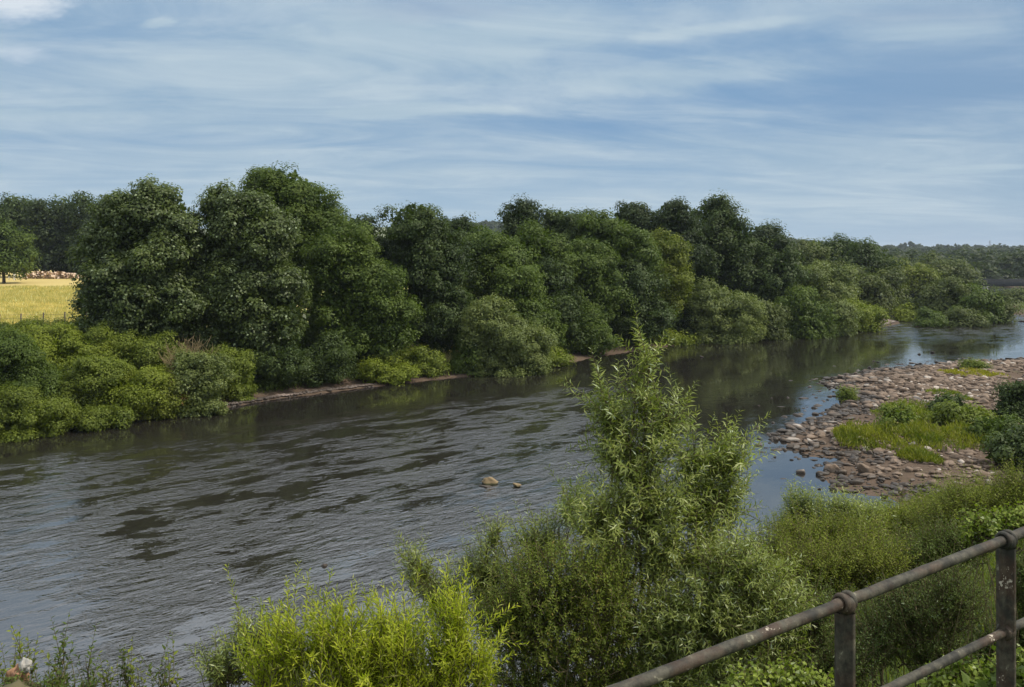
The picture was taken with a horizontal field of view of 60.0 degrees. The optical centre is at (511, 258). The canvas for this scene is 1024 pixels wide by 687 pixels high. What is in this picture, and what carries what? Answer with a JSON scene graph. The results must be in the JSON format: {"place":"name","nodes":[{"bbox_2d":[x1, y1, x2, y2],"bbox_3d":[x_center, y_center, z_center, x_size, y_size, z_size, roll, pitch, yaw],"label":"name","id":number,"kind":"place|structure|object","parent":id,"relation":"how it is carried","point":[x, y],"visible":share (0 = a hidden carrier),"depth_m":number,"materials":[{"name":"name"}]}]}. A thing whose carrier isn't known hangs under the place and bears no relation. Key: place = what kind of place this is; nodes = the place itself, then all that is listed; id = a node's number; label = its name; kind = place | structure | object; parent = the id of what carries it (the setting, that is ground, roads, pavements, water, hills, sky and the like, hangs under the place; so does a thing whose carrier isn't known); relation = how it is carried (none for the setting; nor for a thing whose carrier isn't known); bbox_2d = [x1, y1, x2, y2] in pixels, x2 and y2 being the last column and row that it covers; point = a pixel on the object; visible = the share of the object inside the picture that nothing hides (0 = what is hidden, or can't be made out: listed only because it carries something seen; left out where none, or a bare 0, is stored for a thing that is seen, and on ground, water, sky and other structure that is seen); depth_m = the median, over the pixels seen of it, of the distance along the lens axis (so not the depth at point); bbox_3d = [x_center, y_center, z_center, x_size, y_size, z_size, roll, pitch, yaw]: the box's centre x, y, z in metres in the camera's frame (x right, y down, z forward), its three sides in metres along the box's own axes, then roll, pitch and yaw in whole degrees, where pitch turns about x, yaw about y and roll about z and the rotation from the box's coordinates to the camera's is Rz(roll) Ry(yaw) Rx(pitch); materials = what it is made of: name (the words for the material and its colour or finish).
{"place":"outdoors","nodes":[
{"label":"outdoors","id":0,"kind":"place"},
{"bbox_2d":[0,284,80,323],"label":"hay grass","id":1,"kind":"structure","parent":0,"point":[10,297],"depth_m":137.92,"materials":[{"name":"plant"}]},
{"bbox_2d":[0,287,1023,686],"bbox_3d":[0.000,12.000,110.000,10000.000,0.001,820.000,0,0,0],"label":"river water","id":2,"kind":"structure","parent":0,"point":[142,533],"depth_m":47.20,"materials":[{"name":"black liquid"}]},
{"bbox_2d":[0,227,1023,686],"bbox_3d":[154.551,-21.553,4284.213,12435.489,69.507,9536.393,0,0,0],"label":"ground","id":3,"kind":"structure","parent":0,"point":[904,475],"depth_m":66.70,"materials":[{"name":"soil"}]},
{"bbox_2d":[0,217,41,283],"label":"broadleaf tree","id":4,"kind":"object","parent":3,"relation":"on","point":[17,254],"visible":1,"depth_m":203.22,"materials":[{"name":"green plant"}]},
{"bbox_2d":[0,191,51,276],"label":"broadleaf tree","id":5,"kind":"object","parent":3,"relation":"on","point":[15,204],"visible":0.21,"depth_m":245.17,"materials":[{"name":"green plant"}]},
{"bbox_2d":[0,325,64,400],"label":"bank shrub","id":6,"kind":"object","parent":3,"relation":"on","point":[22,362],"visible":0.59,"depth_m":61.74,"materials":[{"name":"green plant"}]},
{"bbox_2d":[0,382,79,442],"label":"bank shrub","id":7,"kind":"object","parent":3,"relation":"on","point":[24,415],"visible":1,"depth_m":59.43,"materials":[{"name":"green plant"}]},
{"bbox_2d":[11,198,72,276],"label":"broadleaf tree","id":8,"kind":"object","parent":3,"relation":"on","point":[42,222],"visible":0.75,"depth_m":239.36,"materials":[{"name":"green plant"}]},
{"bbox_2d":[0,312,88,335],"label":"post fence","id":9,"kind":"object","parent":3,"relation":"on","point":[40,320],"visible":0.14,"depth_m":81.50,"materials":[{"name":"wood"}]},
{"bbox_2d":[0,662,105,686],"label":"bank shrub","id":10,"kind":"object","parent":3,"relation":"on","point":[47,682],"visible":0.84,"depth_m":7.31,"materials":[{"name":"green plant"}]},
{"bbox_2d":[47,609,74,686],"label":"alder sapling","id":11,"kind":"object","parent":3,"relation":"on","point":[63,645],"visible":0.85,"depth_m":7.58,"materials":[{"name":"green plant"}]},
{"bbox_2d":[0,320,127,371],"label":"bank shrub","id":12,"kind":"object","parent":3,"relation":"on","point":[55,340],"visible":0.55,"depth_m":70.77,"materials":[{"name":"green plant"}]},
{"bbox_2d":[46,194,83,275],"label":"broadleaf tree","id":13,"kind":"object","parent":3,"relation":"on","point":[61,209],"visible":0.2,"depth_m":243.96,"materials":[{"name":"green plant"}]},
{"bbox_2d":[53,190,98,274],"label":"broadleaf tree","id":14,"kind":"object","parent":3,"relation":"on","point":[82,201],"visible":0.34,"depth_m":241.00,"materials":[{"name":"green plant"}]},
{"bbox_2d":[52,353,136,431],"bbox_3d":[-30.841,9.477,64.820,6.824,5.280,8.950,0,0,-40],"label":"bank shrub","id":15,"kind":"object","parent":3,"relation":"on","point":[86,380],"visible":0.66,"depth_m":63.68,"materials":[{"name":"green plant"}]},
{"bbox_2d":[76,319,186,371],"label":"bank shrub","id":16,"kind":"object","parent":3,"relation":"on","point":[145,351],"visible":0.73,"depth_m":72.86,"materials":[{"name":"green plant"}]},
{"bbox_2d":[93,364,173,422],"bbox_3d":[-28.526,9.983,65.723,6.891,4.443,4.898,0,0,0],"label":"bank shrub","id":17,"kind":"object","parent":3,"relation":"on","point":[130,390],"visible":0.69,"depth_m":64.84,"materials":[{"name":"green plant"}]},
{"bbox_2d":[63,173,213,345],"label":"sycamore tree","id":18,"kind":"object","parent":3,"relation":"on","point":[140,251],"visible":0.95,"depth_m":76.36,"materials":[{"name":"green plant"}]},
{"bbox_2d":[129,363,193,419],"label":"bank shrub","id":19,"kind":"object","parent":3,"relation":"on","point":[157,411],"visible":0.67,"depth_m":66.26,"materials":[{"name":"green plant"}]},
{"bbox_2d":[166,347,237,417],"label":"bank shrub","id":20,"kind":"object","parent":3,"relation":"on","point":[203,376],"visible":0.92,"depth_m":67.61,"materials":[{"name":"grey plant"}]},
{"bbox_2d":[205,343,259,401],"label":"bank shrub","id":21,"kind":"object","parent":3,"relation":"on","point":[240,388],"visible":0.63,"depth_m":73.95,"materials":[{"name":"green plant"}]},
{"bbox_2d":[184,597,312,686],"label":"osier shrub","id":22,"kind":"object","parent":3,"relation":"on","point":[223,672],"visible":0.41,"depth_m":6.85,"materials":[{"name":"green plant"}]},
{"bbox_2d":[189,178,313,355],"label":"sycamore tree","id":23,"kind":"object","parent":3,"relation":"on","point":[255,287],"visible":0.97,"depth_m":78.46,"materials":[{"name":"green plant"}]},
{"bbox_2d":[247,336,316,390],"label":"bank shrub","id":24,"kind":"object","parent":3,"relation":"on","point":[286,364],"visible":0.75,"depth_m":77.84,"materials":[{"name":"green plant"}]},
{"bbox_2d":[233,160,352,301],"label":"sycamore tree","id":25,"kind":"object","parent":3,"relation":"on","point":[300,197],"visible":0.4,"depth_m":90.43,"materials":[{"name":"green plant"}]},
{"bbox_2d":[222,383,376,406],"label":"shore pebbles","id":26,"kind":"object","parent":3,"relation":"on","point":[257,399],"visible":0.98,"depth_m":78.11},
{"bbox_2d":[287,329,361,387],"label":"bank shrub","id":27,"kind":"object","parent":3,"relation":"on","point":[332,356],"visible":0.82,"depth_m":81.37,"materials":[{"name":"green plant"}]},
{"bbox_2d":[48,329,653,396],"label":"bank undergrowth","id":28,"kind":"object","parent":3,"relation":"on","point":[414,344],"visible":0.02,"depth_m":87.63,"materials":[{"name":"green plant"}]},
{"bbox_2d":[295,218,425,361],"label":"broadleaf tree","id":29,"kind":"object","parent":3,"relation":"on","point":[361,305],"visible":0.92,"depth_m":85.84,"materials":[{"name":"green plant"}]},
{"bbox_2d":[220,550,528,686],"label":"osier shrub","id":30,"kind":"object","parent":3,"relation":"on","point":[385,655],"visible":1,"depth_m":6.33,"materials":[{"name":"green plant"}]},
{"bbox_2d":[350,353,422,385],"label":"bank shrub","id":31,"kind":"object","parent":3,"relation":"on","point":[379,369],"visible":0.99,"depth_m":84.49,"materials":[{"name":"green plant"}]},
{"bbox_2d":[342,213,480,284],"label":"broadleaf tree","id":32,"kind":"object","parent":3,"relation":"on","point":[387,247],"visible":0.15,"depth_m":98.94,"materials":[{"name":"green plant"}]},
{"bbox_2d":[394,343,452,379],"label":"bank shrub","id":33,"kind":"object","parent":3,"relation":"on","point":[428,365],"visible":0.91,"depth_m":88.95,"materials":[{"name":"green plant"}]},
{"bbox_2d":[374,202,476,353],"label":"broadleaf tree","id":34,"kind":"object","parent":3,"relation":"on","point":[425,238],"visible":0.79,"depth_m":94.52,"materials":[{"name":"green plant"}]},
{"bbox_2d":[441,212,482,289],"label":"broadleaf tree","id":35,"kind":"object","parent":3,"relation":"on","point":[462,222],"visible":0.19,"depth_m":110.60,"materials":[{"name":"green plant"}]},
{"bbox_2d":[447,328,490,376],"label":"bank shrub","id":36,"kind":"object","parent":3,"relation":"on","point":[458,364],"visible":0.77,"depth_m":91.40,"materials":[{"name":"green plant"}]},
{"bbox_2d":[383,467,596,685],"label":"willow shrub","id":37,"kind":"object","parent":3,"relation":"on","point":[479,570],"visible":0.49,"depth_m":9.65,"materials":[{"name":"green plant"}]},
{"bbox_2d":[459,221,546,307],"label":"broadleaf tree","id":38,"kind":"object","parent":3,"relation":"on","point":[490,250],"visible":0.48,"depth_m":103.68,"materials":[{"name":"green plant"}]},
{"bbox_2d":[450,293,557,377],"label":"bank shrub","id":39,"kind":"object","parent":3,"relation":"on","point":[510,340],"visible":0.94,"depth_m":91.49,"materials":[{"name":"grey plant"}]},
{"bbox_2d":[492,192,550,238],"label":"broadleaf tree","id":40,"kind":"object","parent":3,"relation":"on","point":[526,209],"visible":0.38,"depth_m":122.83,"materials":[{"name":"green plant"}]},
{"bbox_2d":[484,263,568,346],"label":"broadleaf tree","id":41,"kind":"object","parent":3,"relation":"on","point":[521,288],"visible":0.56,"depth_m":100.28,"materials":[{"name":"green plant"}]},
{"bbox_2d":[507,216,587,292],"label":"broadleaf tree","id":42,"kind":"object","parent":3,"relation":"on","point":[539,241],"visible":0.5,"depth_m":112.10,"materials":[{"name":"green plant"}]},
{"bbox_2d":[452,522,662,686],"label":"olive shrub","id":43,"kind":"object","parent":3,"relation":"on","point":[593,629],"visible":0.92,"depth_m":8.07,"materials":[{"name":"green plant"}]},
{"bbox_2d":[535,255,591,350],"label":"broadleaf tree","id":44,"kind":"object","parent":3,"relation":"on","point":[558,284],"visible":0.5,"depth_m":108.00,"materials":[{"name":"green plant"}]},
{"bbox_2d":[540,206,604,251],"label":"broadleaf tree","id":45,"kind":"object","parent":3,"relation":"on","point":[559,222],"visible":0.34,"depth_m":123.76,"materials":[{"name":"green plant"}]},
{"bbox_2d":[557,303,623,355],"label":"bank shrub","id":46,"kind":"object","parent":3,"relation":"on","point":[601,340],"visible":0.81,"depth_m":108.31,"materials":[{"name":"green plant"}]},
{"bbox_2d":[567,234,639,329],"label":"broadleaf tree","id":47,"kind":"object","parent":3,"relation":"on","point":[599,263],"visible":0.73,"depth_m":112.89,"materials":[{"name":"green plant"}]},
{"bbox_2d":[573,207,667,277],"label":"broadleaf tree","id":48,"kind":"object","parent":3,"relation":"on","point":[622,237],"visible":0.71,"depth_m":119.23,"materials":[{"name":"green plant"}]},
{"bbox_2d":[609,201,661,250],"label":"broadleaf tree","id":49,"kind":"object","parent":3,"relation":"on","point":[637,215],"visible":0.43,"depth_m":138.07,"materials":[{"name":"green plant"}]},
{"bbox_2d":[606,253,682,347],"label":"broadleaf tree","id":50,"kind":"object","parent":3,"relation":"on","point":[654,316],"visible":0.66,"depth_m":116.75,"materials":[{"name":"green plant"}]},
{"bbox_2d":[545,310,779,685],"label":"willow tree","id":51,"kind":"object","parent":3,"relation":"on","point":[652,519],"visible":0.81,"depth_m":8.62,"materials":[{"name":"green plant"}]},
{"bbox_2d":[645,225,696,327],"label":"broadleaf tree","id":52,"kind":"object","parent":3,"relation":"on","point":[674,255],"visible":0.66,"depth_m":125.47,"materials":[{"name":"green plant"}]},
{"bbox_2d":[650,327,701,345],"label":"bank shrub","id":53,"kind":"object","parent":3,"relation":"on","point":[677,340],"visible":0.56,"depth_m":123.17,"materials":[{"name":"green plant"}]},
{"bbox_2d":[646,195,717,272],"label":"broadleaf tree","id":54,"kind":"object","parent":3,"relation":"on","point":[676,217],"visible":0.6,"depth_m":135.61,"materials":[{"name":"green plant"}]},
{"bbox_2d":[670,305,698,340],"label":"bank shrub","id":55,"kind":"object","parent":3,"relation":"on","point":[680,323],"visible":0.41,"depth_m":127.36,"materials":[{"name":"green plant"}]},
{"bbox_2d":[602,509,826,686],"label":"willow shrub","id":56,"kind":"object","parent":3,"relation":"on","point":[686,623],"visible":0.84,"depth_m":8.05,"materials":[{"name":"green plant"}]},
{"bbox_2d":[680,275,768,344],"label":"willow tree","id":57,"kind":"object","parent":3,"relation":"on","point":[721,317],"visible":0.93,"depth_m":126.55,"materials":[{"name":"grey plant"}]},
{"bbox_2d":[686,188,775,293],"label":"broadleaf tree","id":58,"kind":"object","parent":3,"relation":"on","point":[730,242],"visible":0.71,"depth_m":141.30,"materials":[{"name":"green plant"}]},
{"bbox_2d":[441,218,1023,286],"bbox_3d":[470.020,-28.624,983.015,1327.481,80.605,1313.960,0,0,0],"label":"distant woodland","id":59,"kind":"object","parent":3,"relation":"on","point":[998,261],"visible":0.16,"depth_m":453.24,"materials":[{"name":"plant"}]},
{"bbox_2d":[733,218,803,291],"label":"broadleaf tree","id":60,"kind":"object","parent":3,"relation":"on","point":[781,241],"visible":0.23,"depth_m":147.25,"materials":[{"name":"green plant"}]},
{"bbox_2d":[729,244,812,305],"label":"broadleaf tree","id":61,"kind":"object","parent":3,"relation":"on","point":[771,283],"visible":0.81,"depth_m":141.30,"materials":[{"name":"green plant"}]},
{"bbox_2d":[708,650,833,686],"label":"bramble","id":62,"kind":"object","parent":3,"relation":"on","point":[790,676],"visible":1,"depth_m":6.18,"materials":[{"name":"green plant"}]},
{"bbox_2d":[750,299,796,340],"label":"willow tree","id":63,"kind":"object","parent":3,"relation":"on","point":[777,317],"visible":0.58,"depth_m":131.68,"materials":[{"name":"green plant"}]},
{"bbox_2d":[573,483,1022,686],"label":"bank grass","id":64,"kind":"structure","parent":3,"relation":"on","point":[988,575],"depth_m":21.80,"materials":[{"name":"plant"}]},
{"bbox_2d":[773,284,843,338],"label":"willow tree","id":65,"kind":"object","parent":3,"relation":"on","point":[809,321],"visible":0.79,"depth_m":134.72,"materials":[{"name":"green plant"}]},
{"bbox_2d":[606,526,1023,686],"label":"iron railing","id":66,"kind":"object","parent":3,"relation":"on","point":[842,606],"visible":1,"depth_m":4.69,"materials":[{"name":"metal"}]},
{"bbox_2d":[737,473,898,640],"bbox_3d":[6.310,7.291,20.620,6.266,4.496,5.749,0,0,0],"label":"willow shrub","id":67,"kind":"object","parent":3,"relation":"on","point":[799,495],"visible":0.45,"depth_m":20.92,"materials":[{"name":"green plant"}]},
{"bbox_2d":[790,237,846,269],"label":"broadleaf tree","id":68,"kind":"object","parent":3,"relation":"on","point":[817,254],"visible":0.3,"depth_m":187.97,"materials":[{"name":"green plant"}]},
{"bbox_2d":[735,500,903,684],"bbox_3d":[4.789,5.895,13.948,2.793,4.139,1.605,0,0,0],"label":"bank shrub","id":69,"kind":"object","parent":3,"relation":"on","point":[797,530],"visible":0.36,"depth_m":13.92,"materials":[{"name":"leaves"},{"name":"twig bark"}]},
{"bbox_2d":[787,259,862,315],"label":"willow tree","id":70,"kind":"object","parent":3,"relation":"on","point":[825,280],"visible":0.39,"depth_m":154.62,"materials":[{"name":"green plant"}]},
{"bbox_2d":[761,567,891,686],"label":"bank shrub","id":71,"kind":"object","parent":3,"relation":"on","point":[820,631],"visible":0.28,"depth_m":8.52,"materials":[{"name":"green plant"}]},
{"bbox_2d":[750,517,921,686],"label":"bank shrub","id":72,"kind":"object","parent":3,"relation":"on","point":[870,566],"visible":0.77,"depth_m":10.87,"materials":[{"name":"twig bark"},{"name":"leaves"}]},
{"bbox_2d":[818,297,863,336],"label":"willow shrub","id":73,"kind":"object","parent":3,"relation":"on","point":[844,310],"visible":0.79,"depth_m":138.28,"materials":[{"name":"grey plant"}]},
{"bbox_2d":[804,232,907,282],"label":"broadleaf tree","id":74,"kind":"object","parent":3,"relation":"on","point":[865,254],"visible":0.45,"depth_m":200.66,"materials":[{"name":"green plant"}]},
{"bbox_2d":[846,296,892,331],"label":"willow shrub","id":75,"kind":"object","parent":3,"relation":"on","point":[873,320],"visible":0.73,"depth_m":146.68,"materials":[{"name":"green plant"}]},
{"bbox_2d":[843,263,902,314],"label":"broadleaf tree","id":76,"kind":"object","parent":3,"relation":"on","point":[870,285],"visible":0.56,"depth_m":175.16,"materials":[{"name":"green plant"}]},
{"bbox_2d":[747,357,1023,507],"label":"gravel bar","id":77,"kind":"object","parent":3,"relation":"on","point":[833,415],"visible":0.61,"depth_m":68.56,"materials":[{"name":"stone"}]},
{"bbox_2d":[830,417,941,454],"bbox_3d":[23.748,11.095,57.071,6.089,1.641,9.006,0,0,15],"label":"grass clump","id":78,"kind":"object","parent":77,"relation":"on","point":[849,431],"visible":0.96,"depth_m":56.13,"materials":[{"name":"plant"}]},
{"bbox_2d":[873,397,922,432],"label":"bush","id":79,"kind":"object","parent":77,"relation":"on","point":[904,415],"visible":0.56,"depth_m":59.84,"materials":[{"name":"green plant"}]},
{"bbox_2d":[894,444,945,464],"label":"grass clump","id":80,"kind":"object","parent":77,"relation":"on","point":[920,454],"visible":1,"depth_m":51.39,"materials":[{"name":"plant"}]},
{"bbox_2d":[870,397,989,425],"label":"grass clump","id":81,"kind":"object","parent":77,"relation":"on","point":[919,410],"visible":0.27,"depth_m":66.34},
{"bbox_2d":[888,416,993,451],"bbox_3d":[27.791,11.001,57.643,5.854,1.444,9.449,0,0,0],"label":"grass clump","id":82,"kind":"object","parent":77,"relation":"on","point":[936,435],"visible":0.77,"depth_m":55.99,"materials":[{"name":"plant"}]},
{"bbox_2d":[924,399,1001,427],"bbox_3d":[31.472,10.842,61.893,5.201,2.337,4.357,0,0,0],"label":"bush","id":83,"kind":"object","parent":77,"relation":"on","point":[948,412],"visible":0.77,"depth_m":61.31,"materials":[{"name":"green plant"}]},
{"bbox_2d":[958,408,1023,447],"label":"weed clump","id":84,"kind":"object","parent":77,"relation":"on","point":[996,424],"visible":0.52,"depth_m":55.90,"materials":[{"name":"green plant"}]},
{"bbox_2d":[980,417,1023,468],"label":"bush","id":85,"kind":"object","parent":77,"relation":"on","point":[1008,443],"visible":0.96,"depth_m":49.61,"materials":[{"name":"green plant"}]},
{"bbox_2d":[990,377,1023,422],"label":"bush","id":86,"kind":"object","parent":77,"relation":"on","point":[1011,396],"visible":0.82,"depth_m":63.44,"materials":[{"name":"green plant"}]},
{"bbox_2d":[871,265,911,313],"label":"broadleaf tree","id":87,"kind":"object","parent":3,"relation":"on","point":[891,275],"visible":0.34,"depth_m":191.91,"materials":[{"name":"green plant"}]},
{"bbox_2d":[818,472,995,596],"bbox_3d":[10.040,7.698,23.928,6.103,3.895,2.576,0,0,0],"label":"bank shrub","id":88,"kind":"object","parent":3,"relation":"on","point":[900,514],"visible":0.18,"depth_m":23.82,"materials":[{"name":"leaves"},{"name":"twig bark"}]},
{"bbox_2d":[832,544,995,686],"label":"bank shrub","id":89,"kind":"object","parent":3,"relation":"on","point":[916,617],"visible":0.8,"depth_m":8.90,"materials":[{"name":"green plant"}]},
{"bbox_2d":[883,256,945,295],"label":"broadleaf tree","id":90,"kind":"object","parent":3,"relation":"on","point":[919,276],"visible":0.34,"depth_m":227.64,"materials":[{"name":"green plant"}]},
{"bbox_2d":[857,496,995,686],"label":"bank shrub","id":91,"kind":"object","parent":3,"relation":"on","point":[932,547],"visible":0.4,"depth_m":11.40,"materials":[{"name":"green plant"}]},
{"bbox_2d":[910,306,952,326],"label":"willow shrub","id":92,"kind":"object","parent":3,"relation":"on","point":[929,318],"visible":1,"depth_m":157.10,"materials":[{"name":"green plant"}]},
{"bbox_2d":[901,272,979,316],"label":"willow tree","id":93,"kind":"object","parent":3,"relation":"on","point":[936,296],"visible":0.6,"depth_m":169.52,"materials":[{"name":"green plant"}]},
{"bbox_2d":[908,250,986,289],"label":"broadleaf tree","id":94,"kind":"object","parent":3,"relation":"on","point":[961,269],"visible":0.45,"depth_m":248.89,"materials":[{"name":"green plant"}]},
{"bbox_2d":[893,452,1023,637],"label":"bank shrub","id":95,"kind":"object","parent":3,"relation":"on","point":[1013,487],"visible":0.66,"depth_m":19.89,"materials":[{"name":"twig bark"},{"name":"leaves"}]},
{"bbox_2d":[940,304,991,326],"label":"willow shrub","id":96,"kind":"object","parent":3,"relation":"on","point":[958,317],"visible":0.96,"depth_m":157.15,"materials":[{"name":"green plant"}]},
{"bbox_2d":[917,642,1023,686],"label":"bramble","id":97,"kind":"object","parent":3,"relation":"on","point":[973,671],"visible":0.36,"depth_m":5.99,"materials":[{"name":"green plant"}]},
{"bbox_2d":[947,282,1013,323],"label":"willow tree","id":98,"kind":"object","parent":3,"relation":"on","point":[988,303],"visible":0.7,"depth_m":165.26,"materials":[{"name":"green plant"}]},
{"bbox_2d":[938,655,1023,686],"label":"ivy cover","id":99,"kind":"object","parent":3,"relation":"on","point":[977,682],"visible":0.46,"depth_m":5.74,"materials":[{"name":"green plant"}]},
{"bbox_2d":[949,498,1023,666],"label":"bramble","id":100,"kind":"object","parent":3,"relation":"on","point":[982,526],"visible":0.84,"depth_m":8.46,"materials":[{"name":"green plant"}]},
{"bbox_2d":[954,542,1023,670],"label":"bank shrub","id":101,"kind":"object","parent":3,"relation":"on","point":[1019,591],"visible":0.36,"depth_m":9.44,"materials":[{"name":"green plant"}]},
{"bbox_2d":[0,0,1023,246],"label":"sky","id":102,"kind":"structure","parent":0,"point":[894,122],"materials":[{"name":"blue"}]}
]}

